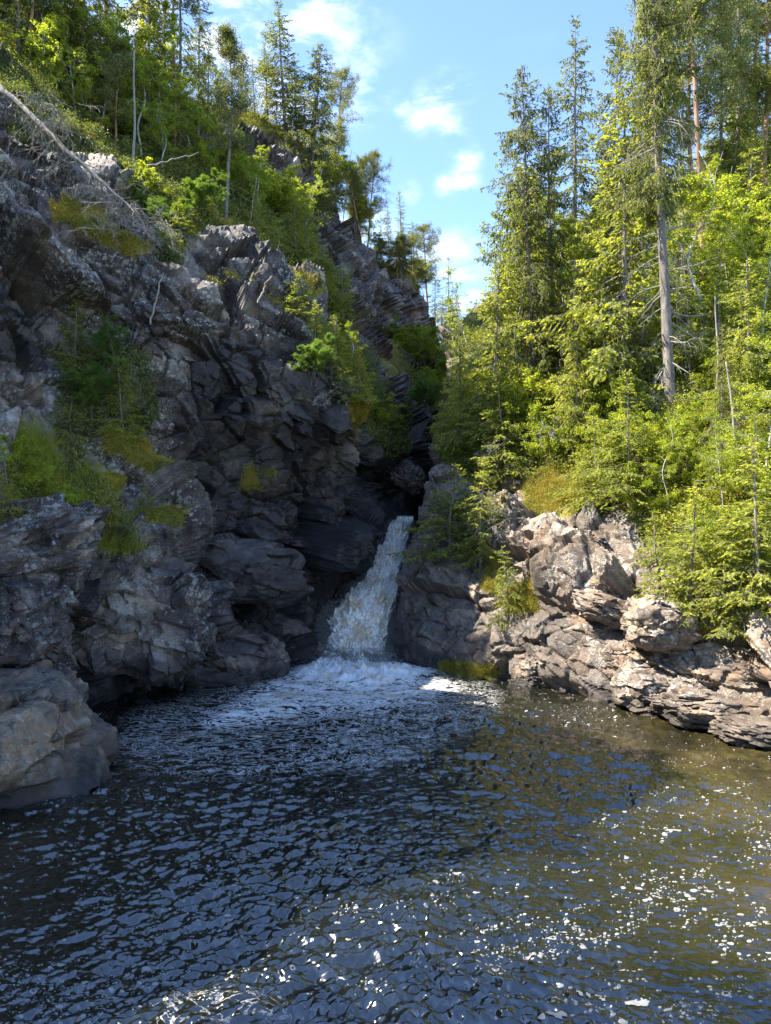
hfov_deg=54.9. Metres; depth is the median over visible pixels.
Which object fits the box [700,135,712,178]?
spruce tree
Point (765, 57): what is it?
spruce tree
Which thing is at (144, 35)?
birch tree
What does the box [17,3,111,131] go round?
birch tree
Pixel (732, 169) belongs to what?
birch tree
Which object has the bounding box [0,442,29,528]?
young spruce
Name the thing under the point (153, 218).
dead twigs
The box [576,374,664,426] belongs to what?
leafy bush
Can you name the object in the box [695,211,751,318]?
birch tree
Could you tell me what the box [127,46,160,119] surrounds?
birch tree
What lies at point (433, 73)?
sky
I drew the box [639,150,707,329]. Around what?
spruce tree
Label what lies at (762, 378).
leafy bush
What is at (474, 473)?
young spruce
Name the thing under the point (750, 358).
spruce tree
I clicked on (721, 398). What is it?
spruce tree
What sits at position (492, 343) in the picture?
spruce tree
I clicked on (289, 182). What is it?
leafy bush
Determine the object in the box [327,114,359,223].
spruce tree
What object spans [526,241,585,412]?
spruce tree
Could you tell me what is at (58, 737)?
boulder
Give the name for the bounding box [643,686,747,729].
boulder
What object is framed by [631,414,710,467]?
leafy bush
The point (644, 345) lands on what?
spruce tree
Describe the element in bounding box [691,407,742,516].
birch tree
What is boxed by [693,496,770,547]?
leafy bush
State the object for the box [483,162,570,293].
young spruce
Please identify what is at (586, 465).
young spruce
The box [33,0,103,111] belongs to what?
spruce tree
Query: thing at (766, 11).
pine tree
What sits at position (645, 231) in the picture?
spruce tree
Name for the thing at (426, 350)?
leafy bush
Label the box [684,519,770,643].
young spruce
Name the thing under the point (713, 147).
spruce tree
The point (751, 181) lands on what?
young spruce
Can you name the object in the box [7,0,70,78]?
spruce tree
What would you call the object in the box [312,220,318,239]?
spruce tree
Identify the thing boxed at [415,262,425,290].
spruce tree
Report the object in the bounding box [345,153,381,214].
pine tree
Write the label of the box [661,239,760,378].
young spruce
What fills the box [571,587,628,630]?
boulder
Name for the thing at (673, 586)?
dead twigs
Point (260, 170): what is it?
birch tree
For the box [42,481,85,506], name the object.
leafy bush
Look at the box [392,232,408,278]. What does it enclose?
spruce tree
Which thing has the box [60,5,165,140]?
birch tree
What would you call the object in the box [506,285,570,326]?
leafy bush
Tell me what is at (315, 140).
birch tree
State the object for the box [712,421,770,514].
leafy bush
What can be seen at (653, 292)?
leafy bush
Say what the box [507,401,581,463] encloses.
leafy bush
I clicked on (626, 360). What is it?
spruce tree
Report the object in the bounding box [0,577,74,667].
boulder
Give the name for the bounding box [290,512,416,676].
spray
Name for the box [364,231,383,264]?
birch tree
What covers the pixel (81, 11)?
birch tree
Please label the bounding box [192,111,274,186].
leafy bush
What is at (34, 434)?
grass
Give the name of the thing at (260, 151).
birch tree
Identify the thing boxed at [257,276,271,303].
dead sapling
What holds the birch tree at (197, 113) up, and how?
on the cliff at (382, 297)
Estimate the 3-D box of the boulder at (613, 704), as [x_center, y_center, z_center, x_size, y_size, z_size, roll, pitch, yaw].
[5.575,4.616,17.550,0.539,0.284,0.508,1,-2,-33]
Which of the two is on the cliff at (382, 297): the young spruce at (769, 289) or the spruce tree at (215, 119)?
the spruce tree at (215, 119)
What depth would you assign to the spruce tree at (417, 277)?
54.11 m
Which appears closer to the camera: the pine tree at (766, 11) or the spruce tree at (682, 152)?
the pine tree at (766, 11)
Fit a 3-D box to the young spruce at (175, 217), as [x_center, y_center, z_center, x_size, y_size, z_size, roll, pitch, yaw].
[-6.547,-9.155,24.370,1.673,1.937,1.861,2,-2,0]
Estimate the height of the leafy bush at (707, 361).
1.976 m
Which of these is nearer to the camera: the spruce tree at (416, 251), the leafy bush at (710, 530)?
the leafy bush at (710, 530)
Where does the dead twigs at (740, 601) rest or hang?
on the rocky bank
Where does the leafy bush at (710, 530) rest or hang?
on the rocky bank
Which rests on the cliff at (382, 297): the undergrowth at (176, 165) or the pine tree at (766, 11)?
the undergrowth at (176, 165)
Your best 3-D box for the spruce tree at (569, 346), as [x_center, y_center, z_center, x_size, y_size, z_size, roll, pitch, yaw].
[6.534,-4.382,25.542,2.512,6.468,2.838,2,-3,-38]
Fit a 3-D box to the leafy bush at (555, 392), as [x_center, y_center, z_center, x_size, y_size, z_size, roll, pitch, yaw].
[6.947,-4.555,27.255,3.332,2.562,3.752,1,-2,0]
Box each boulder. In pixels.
[0,493,111,577]
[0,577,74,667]
[0,659,119,809]
[70,557,216,691]
[197,625,291,680]
[199,533,313,607]
[268,612,323,654]
[389,459,426,495]
[518,657,549,687]
[570,525,607,549]
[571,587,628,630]
[598,640,652,678]
[609,702,623,707]
[610,666,669,715]
[620,594,701,653]
[637,712,656,716]
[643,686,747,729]
[708,712,770,749]
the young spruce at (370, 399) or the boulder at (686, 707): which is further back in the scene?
the young spruce at (370, 399)
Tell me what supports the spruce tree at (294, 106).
on the cliff at (382, 297)
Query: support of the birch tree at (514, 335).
on the rocky bank
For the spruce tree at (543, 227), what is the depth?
38.69 m
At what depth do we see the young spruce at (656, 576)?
18.06 m
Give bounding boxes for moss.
[0,190,376,530]
[101,95,416,375]
[434,398,770,679]
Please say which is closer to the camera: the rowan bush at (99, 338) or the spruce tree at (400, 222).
the rowan bush at (99, 338)
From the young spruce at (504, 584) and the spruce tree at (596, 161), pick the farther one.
the spruce tree at (596, 161)
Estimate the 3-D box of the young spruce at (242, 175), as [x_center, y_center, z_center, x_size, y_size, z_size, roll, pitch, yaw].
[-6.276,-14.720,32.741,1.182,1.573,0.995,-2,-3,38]
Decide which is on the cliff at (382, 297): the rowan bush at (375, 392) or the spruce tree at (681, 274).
the rowan bush at (375, 392)
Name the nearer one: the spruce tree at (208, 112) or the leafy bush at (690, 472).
the leafy bush at (690, 472)
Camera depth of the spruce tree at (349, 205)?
48.15 m
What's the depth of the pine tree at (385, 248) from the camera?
49.69 m
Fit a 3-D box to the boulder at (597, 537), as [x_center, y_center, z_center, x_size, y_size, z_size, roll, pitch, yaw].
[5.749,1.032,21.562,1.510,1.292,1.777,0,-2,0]
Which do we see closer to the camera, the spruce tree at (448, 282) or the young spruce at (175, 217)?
the young spruce at (175, 217)
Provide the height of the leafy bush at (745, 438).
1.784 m
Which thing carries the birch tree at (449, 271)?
on the rocky bank
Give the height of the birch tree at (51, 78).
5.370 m
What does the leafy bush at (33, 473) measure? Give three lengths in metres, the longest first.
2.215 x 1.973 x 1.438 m
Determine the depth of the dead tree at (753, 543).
16.94 m
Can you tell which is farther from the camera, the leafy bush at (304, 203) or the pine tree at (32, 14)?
the leafy bush at (304, 203)
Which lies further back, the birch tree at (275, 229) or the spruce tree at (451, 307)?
the spruce tree at (451, 307)
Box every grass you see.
[0,407,94,495]
[37,445,156,563]
[185,89,318,159]
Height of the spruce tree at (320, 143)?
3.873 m
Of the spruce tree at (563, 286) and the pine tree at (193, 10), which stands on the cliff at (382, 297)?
the pine tree at (193, 10)
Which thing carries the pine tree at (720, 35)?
on the rocky bank
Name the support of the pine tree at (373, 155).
on the cliff at (382, 297)
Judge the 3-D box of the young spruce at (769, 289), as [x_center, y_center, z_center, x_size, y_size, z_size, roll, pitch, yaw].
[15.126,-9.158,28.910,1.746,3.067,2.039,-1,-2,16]
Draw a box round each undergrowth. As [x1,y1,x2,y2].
[0,0,446,461]
[0,42,361,561]
[425,136,770,600]
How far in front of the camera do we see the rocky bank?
20.91 m
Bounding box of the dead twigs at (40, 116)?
[0,89,104,166]
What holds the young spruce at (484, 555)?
on the rocky bank
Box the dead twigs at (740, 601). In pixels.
[696,576,768,627]
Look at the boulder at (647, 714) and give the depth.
16.48 m
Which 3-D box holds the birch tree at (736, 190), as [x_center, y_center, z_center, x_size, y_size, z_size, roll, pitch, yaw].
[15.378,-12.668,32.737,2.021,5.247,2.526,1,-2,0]
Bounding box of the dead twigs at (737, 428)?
[701,406,769,443]
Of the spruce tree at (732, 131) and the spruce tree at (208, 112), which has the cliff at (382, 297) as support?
the spruce tree at (208, 112)
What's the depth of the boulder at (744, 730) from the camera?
14.11 m
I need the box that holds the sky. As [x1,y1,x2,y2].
[47,0,770,344]
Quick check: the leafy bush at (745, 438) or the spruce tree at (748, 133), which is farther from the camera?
the spruce tree at (748, 133)
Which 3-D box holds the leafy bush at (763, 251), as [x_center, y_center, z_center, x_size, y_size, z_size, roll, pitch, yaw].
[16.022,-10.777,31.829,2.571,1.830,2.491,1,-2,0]
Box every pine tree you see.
[27,0,34,74]
[86,34,147,149]
[154,0,203,148]
[200,20,260,218]
[323,62,362,151]
[338,154,372,219]
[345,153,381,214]
[348,199,376,234]
[355,147,393,248]
[372,237,391,267]
[384,238,406,276]
[394,232,418,278]
[406,220,442,313]
[407,256,435,289]
[614,0,762,248]
[625,0,764,281]
[707,0,770,202]
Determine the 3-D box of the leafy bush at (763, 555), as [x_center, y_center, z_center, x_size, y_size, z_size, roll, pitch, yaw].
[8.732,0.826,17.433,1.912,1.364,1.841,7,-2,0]
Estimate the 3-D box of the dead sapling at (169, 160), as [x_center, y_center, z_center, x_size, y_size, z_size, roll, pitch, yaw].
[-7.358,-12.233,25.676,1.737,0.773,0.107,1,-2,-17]
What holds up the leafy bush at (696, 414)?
on the rocky bank
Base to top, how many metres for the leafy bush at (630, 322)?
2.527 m
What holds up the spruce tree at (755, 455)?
on the rocky bank
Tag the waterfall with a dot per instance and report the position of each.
(356, 611)
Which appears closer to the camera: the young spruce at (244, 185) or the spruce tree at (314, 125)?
the young spruce at (244, 185)
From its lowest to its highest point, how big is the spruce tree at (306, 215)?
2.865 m
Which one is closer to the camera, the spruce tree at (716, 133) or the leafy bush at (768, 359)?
the leafy bush at (768, 359)
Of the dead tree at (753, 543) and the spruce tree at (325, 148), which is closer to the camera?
the dead tree at (753, 543)
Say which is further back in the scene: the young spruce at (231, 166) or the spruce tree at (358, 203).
the spruce tree at (358, 203)
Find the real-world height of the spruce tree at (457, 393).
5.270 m
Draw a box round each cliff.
[0,3,446,640]
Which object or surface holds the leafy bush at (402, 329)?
on the cliff at (382, 297)
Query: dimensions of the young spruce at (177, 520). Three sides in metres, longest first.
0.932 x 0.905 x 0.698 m
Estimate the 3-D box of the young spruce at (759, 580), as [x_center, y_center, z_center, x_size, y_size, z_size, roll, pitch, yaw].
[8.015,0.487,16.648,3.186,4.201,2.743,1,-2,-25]
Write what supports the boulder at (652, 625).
on the rocky bank
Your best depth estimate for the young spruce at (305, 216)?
33.74 m
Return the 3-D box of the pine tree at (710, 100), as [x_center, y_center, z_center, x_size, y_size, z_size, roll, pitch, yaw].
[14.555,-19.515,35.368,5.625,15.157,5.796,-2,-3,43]
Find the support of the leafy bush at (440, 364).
on the cliff at (382, 297)
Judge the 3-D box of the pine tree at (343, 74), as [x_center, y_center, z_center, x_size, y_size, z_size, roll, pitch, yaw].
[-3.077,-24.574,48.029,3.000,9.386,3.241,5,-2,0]
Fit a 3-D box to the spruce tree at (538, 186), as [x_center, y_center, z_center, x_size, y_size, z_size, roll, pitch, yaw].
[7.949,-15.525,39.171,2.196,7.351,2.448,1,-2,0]
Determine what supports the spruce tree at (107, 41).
on the cliff at (382, 297)
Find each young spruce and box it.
[0,17,22,63]
[0,22,21,62]
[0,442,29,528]
[40,298,98,373]
[48,392,101,465]
[81,356,155,446]
[91,63,123,111]
[124,484,167,521]
[131,20,204,144]
[157,496,182,525]
[166,200,203,251]
[221,149,241,188]
[234,174,255,206]
[235,161,250,190]
[278,272,314,318]
[290,211,321,262]
[296,227,352,306]
[322,316,358,373]
[347,351,379,406]
[384,463,475,565]
[442,455,512,572]
[449,367,522,485]
[462,368,539,492]
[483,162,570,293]
[484,546,529,630]
[544,415,621,513]
[559,369,670,517]
[630,509,704,623]
[646,480,747,631]
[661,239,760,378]
[661,442,770,623]
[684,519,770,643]
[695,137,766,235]
[698,132,770,253]
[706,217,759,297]
[752,250,770,313]
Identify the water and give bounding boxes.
[0,641,770,1023]
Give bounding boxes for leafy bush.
[0,433,61,496]
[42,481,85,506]
[123,156,170,201]
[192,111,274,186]
[222,152,290,208]
[254,164,320,224]
[273,176,314,227]
[369,392,405,429]
[379,315,440,357]
[387,325,445,365]
[404,356,447,401]
[456,361,559,424]
[477,390,560,448]
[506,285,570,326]
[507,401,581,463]
[531,354,615,416]
[546,384,634,447]
[572,405,659,463]
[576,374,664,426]
[577,270,697,336]
[585,308,655,352]
[593,405,692,467]
[601,461,682,515]
[627,329,698,388]
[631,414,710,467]
[650,231,722,281]
[654,434,730,488]
[664,505,770,583]
[670,276,748,326]
[676,386,744,434]
[689,341,767,392]
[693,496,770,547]
[695,258,752,297]
[698,426,770,479]
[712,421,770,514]
[721,519,770,570]
[726,362,770,410]
[739,322,770,378]
[742,235,770,274]
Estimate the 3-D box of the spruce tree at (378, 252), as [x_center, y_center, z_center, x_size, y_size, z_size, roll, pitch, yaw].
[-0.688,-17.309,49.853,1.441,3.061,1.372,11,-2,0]
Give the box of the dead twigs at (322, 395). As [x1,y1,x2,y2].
[306,385,352,414]
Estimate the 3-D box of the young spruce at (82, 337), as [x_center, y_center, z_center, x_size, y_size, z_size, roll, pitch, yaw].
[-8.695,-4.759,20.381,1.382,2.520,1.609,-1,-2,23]
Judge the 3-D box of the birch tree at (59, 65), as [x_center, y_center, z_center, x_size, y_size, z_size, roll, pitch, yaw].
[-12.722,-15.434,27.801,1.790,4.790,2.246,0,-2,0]
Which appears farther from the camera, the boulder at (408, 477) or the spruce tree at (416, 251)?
the spruce tree at (416, 251)
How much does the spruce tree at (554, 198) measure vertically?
13.169 m
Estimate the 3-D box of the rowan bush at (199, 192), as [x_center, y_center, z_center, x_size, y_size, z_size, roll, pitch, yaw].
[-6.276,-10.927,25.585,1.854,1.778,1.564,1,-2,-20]
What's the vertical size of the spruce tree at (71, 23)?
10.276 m
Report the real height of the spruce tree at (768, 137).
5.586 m
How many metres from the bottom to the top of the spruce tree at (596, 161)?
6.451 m
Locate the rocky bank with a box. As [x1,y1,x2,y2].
[392,162,770,717]
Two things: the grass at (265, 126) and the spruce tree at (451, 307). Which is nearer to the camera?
the grass at (265, 126)
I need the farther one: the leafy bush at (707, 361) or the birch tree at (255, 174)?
the birch tree at (255, 174)
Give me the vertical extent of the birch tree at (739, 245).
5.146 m
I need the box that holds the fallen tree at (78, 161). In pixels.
[0,84,176,243]
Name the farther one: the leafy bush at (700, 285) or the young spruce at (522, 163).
the young spruce at (522, 163)
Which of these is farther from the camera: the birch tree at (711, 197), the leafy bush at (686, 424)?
the birch tree at (711, 197)
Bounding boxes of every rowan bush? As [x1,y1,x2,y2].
[59,354,132,424]
[88,310,132,367]
[119,190,193,229]
[132,397,161,424]
[177,167,229,217]
[288,332,335,386]
[365,378,384,411]
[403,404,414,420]
[405,371,443,416]
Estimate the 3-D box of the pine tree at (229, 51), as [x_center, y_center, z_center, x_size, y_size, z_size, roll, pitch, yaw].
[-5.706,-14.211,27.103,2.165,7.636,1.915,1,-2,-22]
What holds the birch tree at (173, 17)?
on the cliff at (382, 297)
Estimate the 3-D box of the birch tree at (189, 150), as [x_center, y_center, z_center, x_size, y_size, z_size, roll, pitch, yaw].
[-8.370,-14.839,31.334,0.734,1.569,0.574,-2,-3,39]
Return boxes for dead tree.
[126,50,137,161]
[602,334,614,411]
[713,296,721,393]
[725,361,738,487]
[751,519,753,574]
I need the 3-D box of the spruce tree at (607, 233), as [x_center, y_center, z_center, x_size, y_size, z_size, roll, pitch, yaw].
[8.949,-11.942,29.142,4.264,14.428,3.324,3,-2,0]
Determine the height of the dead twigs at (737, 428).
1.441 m
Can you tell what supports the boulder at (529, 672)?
on the rocky bank
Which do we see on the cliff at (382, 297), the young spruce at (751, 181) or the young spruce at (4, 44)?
the young spruce at (4, 44)
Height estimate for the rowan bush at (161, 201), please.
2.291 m
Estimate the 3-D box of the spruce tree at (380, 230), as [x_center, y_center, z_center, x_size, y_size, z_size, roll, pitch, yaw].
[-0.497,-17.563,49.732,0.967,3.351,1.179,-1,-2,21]
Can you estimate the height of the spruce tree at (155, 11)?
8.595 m
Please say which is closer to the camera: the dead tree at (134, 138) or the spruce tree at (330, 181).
the dead tree at (134, 138)
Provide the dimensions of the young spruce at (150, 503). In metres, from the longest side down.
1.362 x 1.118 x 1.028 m
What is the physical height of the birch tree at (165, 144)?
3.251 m
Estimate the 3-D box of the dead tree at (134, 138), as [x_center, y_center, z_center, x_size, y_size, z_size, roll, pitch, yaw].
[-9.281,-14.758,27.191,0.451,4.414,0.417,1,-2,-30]
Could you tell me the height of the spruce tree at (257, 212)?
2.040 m
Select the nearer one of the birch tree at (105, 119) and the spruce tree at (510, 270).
the birch tree at (105, 119)
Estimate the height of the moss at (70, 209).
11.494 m
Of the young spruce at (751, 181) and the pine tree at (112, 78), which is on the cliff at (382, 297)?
the pine tree at (112, 78)
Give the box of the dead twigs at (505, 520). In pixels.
[474,506,528,547]
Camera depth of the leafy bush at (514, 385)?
27.36 m
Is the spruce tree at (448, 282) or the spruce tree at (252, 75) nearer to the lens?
the spruce tree at (252, 75)
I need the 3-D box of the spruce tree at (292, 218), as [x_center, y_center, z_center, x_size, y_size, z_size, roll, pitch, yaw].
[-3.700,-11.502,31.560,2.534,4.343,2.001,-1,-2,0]
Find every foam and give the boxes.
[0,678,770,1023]
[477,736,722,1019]
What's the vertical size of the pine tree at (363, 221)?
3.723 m
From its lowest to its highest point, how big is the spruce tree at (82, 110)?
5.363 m
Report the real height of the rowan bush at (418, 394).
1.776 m
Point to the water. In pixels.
(346, 697)
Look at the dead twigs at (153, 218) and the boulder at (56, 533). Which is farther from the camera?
the dead twigs at (153, 218)
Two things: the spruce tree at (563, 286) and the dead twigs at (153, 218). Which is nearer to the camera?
the dead twigs at (153, 218)
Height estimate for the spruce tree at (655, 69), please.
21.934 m
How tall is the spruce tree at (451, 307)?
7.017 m
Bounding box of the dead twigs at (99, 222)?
[60,192,187,249]
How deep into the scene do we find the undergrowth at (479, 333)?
25.23 m
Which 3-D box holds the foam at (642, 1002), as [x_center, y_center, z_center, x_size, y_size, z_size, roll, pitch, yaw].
[3.234,4.294,10.372,4.172,0.129,8.759,0,-2,0]
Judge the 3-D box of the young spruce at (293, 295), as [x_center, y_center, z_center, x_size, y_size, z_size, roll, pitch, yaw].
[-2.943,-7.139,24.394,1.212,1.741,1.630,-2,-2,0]
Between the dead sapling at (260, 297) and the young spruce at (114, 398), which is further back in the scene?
the dead sapling at (260, 297)
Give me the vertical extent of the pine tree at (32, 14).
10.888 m
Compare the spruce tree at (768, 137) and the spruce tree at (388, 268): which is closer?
the spruce tree at (768, 137)
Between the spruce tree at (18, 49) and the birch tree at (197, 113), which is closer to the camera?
the spruce tree at (18, 49)
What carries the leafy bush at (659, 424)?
on the rocky bank
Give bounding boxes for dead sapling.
[147,152,198,165]
[149,273,163,324]
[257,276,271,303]
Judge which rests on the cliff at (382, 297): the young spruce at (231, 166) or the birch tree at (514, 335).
the young spruce at (231, 166)
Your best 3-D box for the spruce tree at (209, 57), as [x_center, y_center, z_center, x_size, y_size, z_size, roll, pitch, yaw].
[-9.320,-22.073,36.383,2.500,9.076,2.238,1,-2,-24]
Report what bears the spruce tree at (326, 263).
on the cliff at (382, 297)
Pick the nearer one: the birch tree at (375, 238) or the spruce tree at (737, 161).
the spruce tree at (737, 161)
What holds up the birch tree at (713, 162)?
on the rocky bank
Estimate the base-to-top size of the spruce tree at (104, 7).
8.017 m
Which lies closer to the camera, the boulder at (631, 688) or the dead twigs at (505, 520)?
the boulder at (631, 688)
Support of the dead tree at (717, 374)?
on the rocky bank
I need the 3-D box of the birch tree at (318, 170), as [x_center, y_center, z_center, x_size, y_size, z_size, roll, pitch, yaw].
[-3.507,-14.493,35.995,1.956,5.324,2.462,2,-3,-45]
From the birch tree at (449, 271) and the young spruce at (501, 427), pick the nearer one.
the young spruce at (501, 427)
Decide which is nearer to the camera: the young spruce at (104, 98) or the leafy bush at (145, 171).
the leafy bush at (145, 171)
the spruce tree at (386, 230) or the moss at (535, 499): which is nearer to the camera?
the moss at (535, 499)
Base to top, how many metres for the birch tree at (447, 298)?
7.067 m
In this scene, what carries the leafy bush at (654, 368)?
on the rocky bank
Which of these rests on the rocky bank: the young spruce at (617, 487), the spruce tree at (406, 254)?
the young spruce at (617, 487)
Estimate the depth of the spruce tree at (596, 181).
38.95 m
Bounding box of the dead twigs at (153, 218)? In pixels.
[76,173,200,259]
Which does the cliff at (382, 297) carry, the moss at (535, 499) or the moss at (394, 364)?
the moss at (394, 364)
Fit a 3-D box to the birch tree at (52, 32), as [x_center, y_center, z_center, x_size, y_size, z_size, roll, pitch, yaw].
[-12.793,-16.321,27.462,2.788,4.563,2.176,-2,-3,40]
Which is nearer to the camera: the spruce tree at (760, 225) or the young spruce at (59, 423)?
the young spruce at (59, 423)
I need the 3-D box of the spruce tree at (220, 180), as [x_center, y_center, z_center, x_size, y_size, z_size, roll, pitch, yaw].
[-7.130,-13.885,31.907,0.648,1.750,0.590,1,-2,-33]
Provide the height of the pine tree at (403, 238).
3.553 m
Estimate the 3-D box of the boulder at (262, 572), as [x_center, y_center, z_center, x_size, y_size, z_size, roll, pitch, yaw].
[-4.127,1.750,22.287,4.035,2.268,3.297,0,-2,0]
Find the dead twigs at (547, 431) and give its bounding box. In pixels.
[535,414,563,444]
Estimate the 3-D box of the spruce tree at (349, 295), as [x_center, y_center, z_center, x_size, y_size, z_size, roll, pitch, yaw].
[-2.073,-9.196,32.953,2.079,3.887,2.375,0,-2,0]
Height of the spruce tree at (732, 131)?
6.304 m
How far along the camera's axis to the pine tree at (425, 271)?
54.57 m
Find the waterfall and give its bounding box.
[321,515,413,662]
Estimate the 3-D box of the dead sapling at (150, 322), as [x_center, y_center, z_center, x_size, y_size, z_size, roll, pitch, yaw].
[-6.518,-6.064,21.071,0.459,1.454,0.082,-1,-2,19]
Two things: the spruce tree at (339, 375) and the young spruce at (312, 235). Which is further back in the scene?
the young spruce at (312, 235)
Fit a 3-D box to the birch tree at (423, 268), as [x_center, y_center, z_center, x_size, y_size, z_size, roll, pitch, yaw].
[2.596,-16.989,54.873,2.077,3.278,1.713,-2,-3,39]
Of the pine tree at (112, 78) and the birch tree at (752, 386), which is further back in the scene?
the pine tree at (112, 78)
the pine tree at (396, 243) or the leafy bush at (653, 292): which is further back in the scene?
the pine tree at (396, 243)
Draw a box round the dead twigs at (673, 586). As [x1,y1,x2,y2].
[638,570,728,615]
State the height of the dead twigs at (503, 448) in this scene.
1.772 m
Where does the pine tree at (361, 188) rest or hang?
on the cliff at (382, 297)
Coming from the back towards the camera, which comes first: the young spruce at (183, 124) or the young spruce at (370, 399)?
the young spruce at (183, 124)
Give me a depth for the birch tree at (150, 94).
30.17 m
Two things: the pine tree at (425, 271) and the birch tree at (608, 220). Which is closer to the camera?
the birch tree at (608, 220)
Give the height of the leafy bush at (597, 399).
2.381 m
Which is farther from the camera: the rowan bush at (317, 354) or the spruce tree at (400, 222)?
the spruce tree at (400, 222)
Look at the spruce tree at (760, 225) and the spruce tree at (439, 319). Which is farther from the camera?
the spruce tree at (439, 319)
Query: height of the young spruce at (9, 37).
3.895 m
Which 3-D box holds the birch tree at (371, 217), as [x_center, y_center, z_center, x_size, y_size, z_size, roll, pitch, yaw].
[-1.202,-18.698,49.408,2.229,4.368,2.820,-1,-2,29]
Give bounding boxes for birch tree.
[11,12,69,113]
[13,19,84,106]
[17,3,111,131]
[19,38,72,98]
[48,0,117,98]
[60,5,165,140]
[100,24,171,154]
[120,0,207,139]
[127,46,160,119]
[138,100,181,170]
[140,75,184,152]
[173,94,210,154]
[182,145,193,173]
[239,172,268,221]
[244,157,276,222]
[253,144,269,169]
[266,219,286,253]
[300,128,325,166]
[300,161,333,230]
[325,146,358,197]
[325,163,341,187]
[339,321,368,366]
[356,201,386,249]
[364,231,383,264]
[418,262,431,297]
[436,264,475,353]
[437,296,462,336]
[476,197,542,375]
[531,184,605,365]
[585,210,617,255]
[639,151,770,361]
[641,418,693,515]
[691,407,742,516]
[694,153,756,262]
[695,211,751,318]
[705,200,768,316]
[711,306,770,502]
[714,150,759,193]
[714,169,765,258]
[730,208,770,332]
[759,184,770,214]
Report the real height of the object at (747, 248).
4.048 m
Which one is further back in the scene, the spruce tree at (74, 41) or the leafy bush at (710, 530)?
the spruce tree at (74, 41)
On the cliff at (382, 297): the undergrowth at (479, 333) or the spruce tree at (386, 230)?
the spruce tree at (386, 230)
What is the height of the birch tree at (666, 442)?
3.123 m
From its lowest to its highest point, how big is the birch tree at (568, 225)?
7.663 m
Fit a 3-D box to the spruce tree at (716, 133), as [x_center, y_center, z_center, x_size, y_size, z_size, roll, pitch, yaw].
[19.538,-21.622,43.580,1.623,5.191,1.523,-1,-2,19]
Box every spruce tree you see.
[0,0,49,72]
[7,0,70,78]
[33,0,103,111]
[34,0,94,110]
[50,0,114,121]
[51,32,102,125]
[85,0,136,139]
[87,0,121,55]
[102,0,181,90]
[120,0,175,146]
[153,0,206,150]
[178,0,219,142]
[193,32,216,140]
[210,88,223,134]
[216,171,222,192]
[219,125,230,170]
[248,43,286,123]
[248,59,259,119]
[248,199,279,248]
[250,0,319,148]
[276,43,344,224]
[277,194,328,285]
[280,55,311,156]
[301,186,318,231]
[306,299,331,358]
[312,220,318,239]
[313,244,352,324]
[318,128,332,184]
[319,139,331,186]
[326,139,340,195]
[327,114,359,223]
[327,344,364,405]
[331,263,361,344]
[344,160,374,223]
[344,184,370,243]
[347,198,363,229]
[373,232,383,266]
[376,226,384,267]
[382,208,394,255]
[382,251,396,276]
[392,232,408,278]
[394,191,410,248]
[397,225,415,283]
[407,222,426,283]
[413,267,421,290]
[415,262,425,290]
[428,263,444,324]
[430,319,489,448]
[432,254,536,464]
[433,297,452,356]
[437,306,444,355]
[438,299,458,356]
[441,256,455,326]
[453,282,460,328]
[473,64,592,401]
[484,164,546,299]
[514,151,548,262]
[518,83,580,413]
[519,80,696,412]
[522,170,557,270]
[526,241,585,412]
[528,14,614,294]
[539,296,610,470]
[548,253,572,323]
[558,26,655,384]
[577,173,608,261]
[588,0,721,420]
[591,126,608,209]
[597,25,681,264]
[626,258,657,387]
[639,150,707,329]
[673,128,687,185]
[677,0,765,235]
[699,324,750,451]
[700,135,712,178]
[701,259,770,414]
[702,0,770,185]
[703,0,770,180]
[704,114,719,166]
[722,129,755,241]
[723,84,760,171]
[730,154,770,242]
[733,416,770,517]
[760,95,770,163]
[761,112,770,159]
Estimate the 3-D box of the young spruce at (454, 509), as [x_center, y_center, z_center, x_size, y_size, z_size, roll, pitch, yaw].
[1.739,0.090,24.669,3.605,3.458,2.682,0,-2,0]
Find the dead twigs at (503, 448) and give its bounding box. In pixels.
[472,422,533,471]
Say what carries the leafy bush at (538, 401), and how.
on the rocky bank
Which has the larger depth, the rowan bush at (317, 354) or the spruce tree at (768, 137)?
the spruce tree at (768, 137)
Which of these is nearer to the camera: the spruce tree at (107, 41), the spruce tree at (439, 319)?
the spruce tree at (107, 41)
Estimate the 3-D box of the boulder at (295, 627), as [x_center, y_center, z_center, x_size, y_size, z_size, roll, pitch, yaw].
[-3.736,4.291,24.709,3.468,2.541,2.478,0,-2,0]
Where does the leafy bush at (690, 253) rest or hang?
on the rocky bank
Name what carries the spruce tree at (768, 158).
on the rocky bank
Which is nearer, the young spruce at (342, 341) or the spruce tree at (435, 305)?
the young spruce at (342, 341)

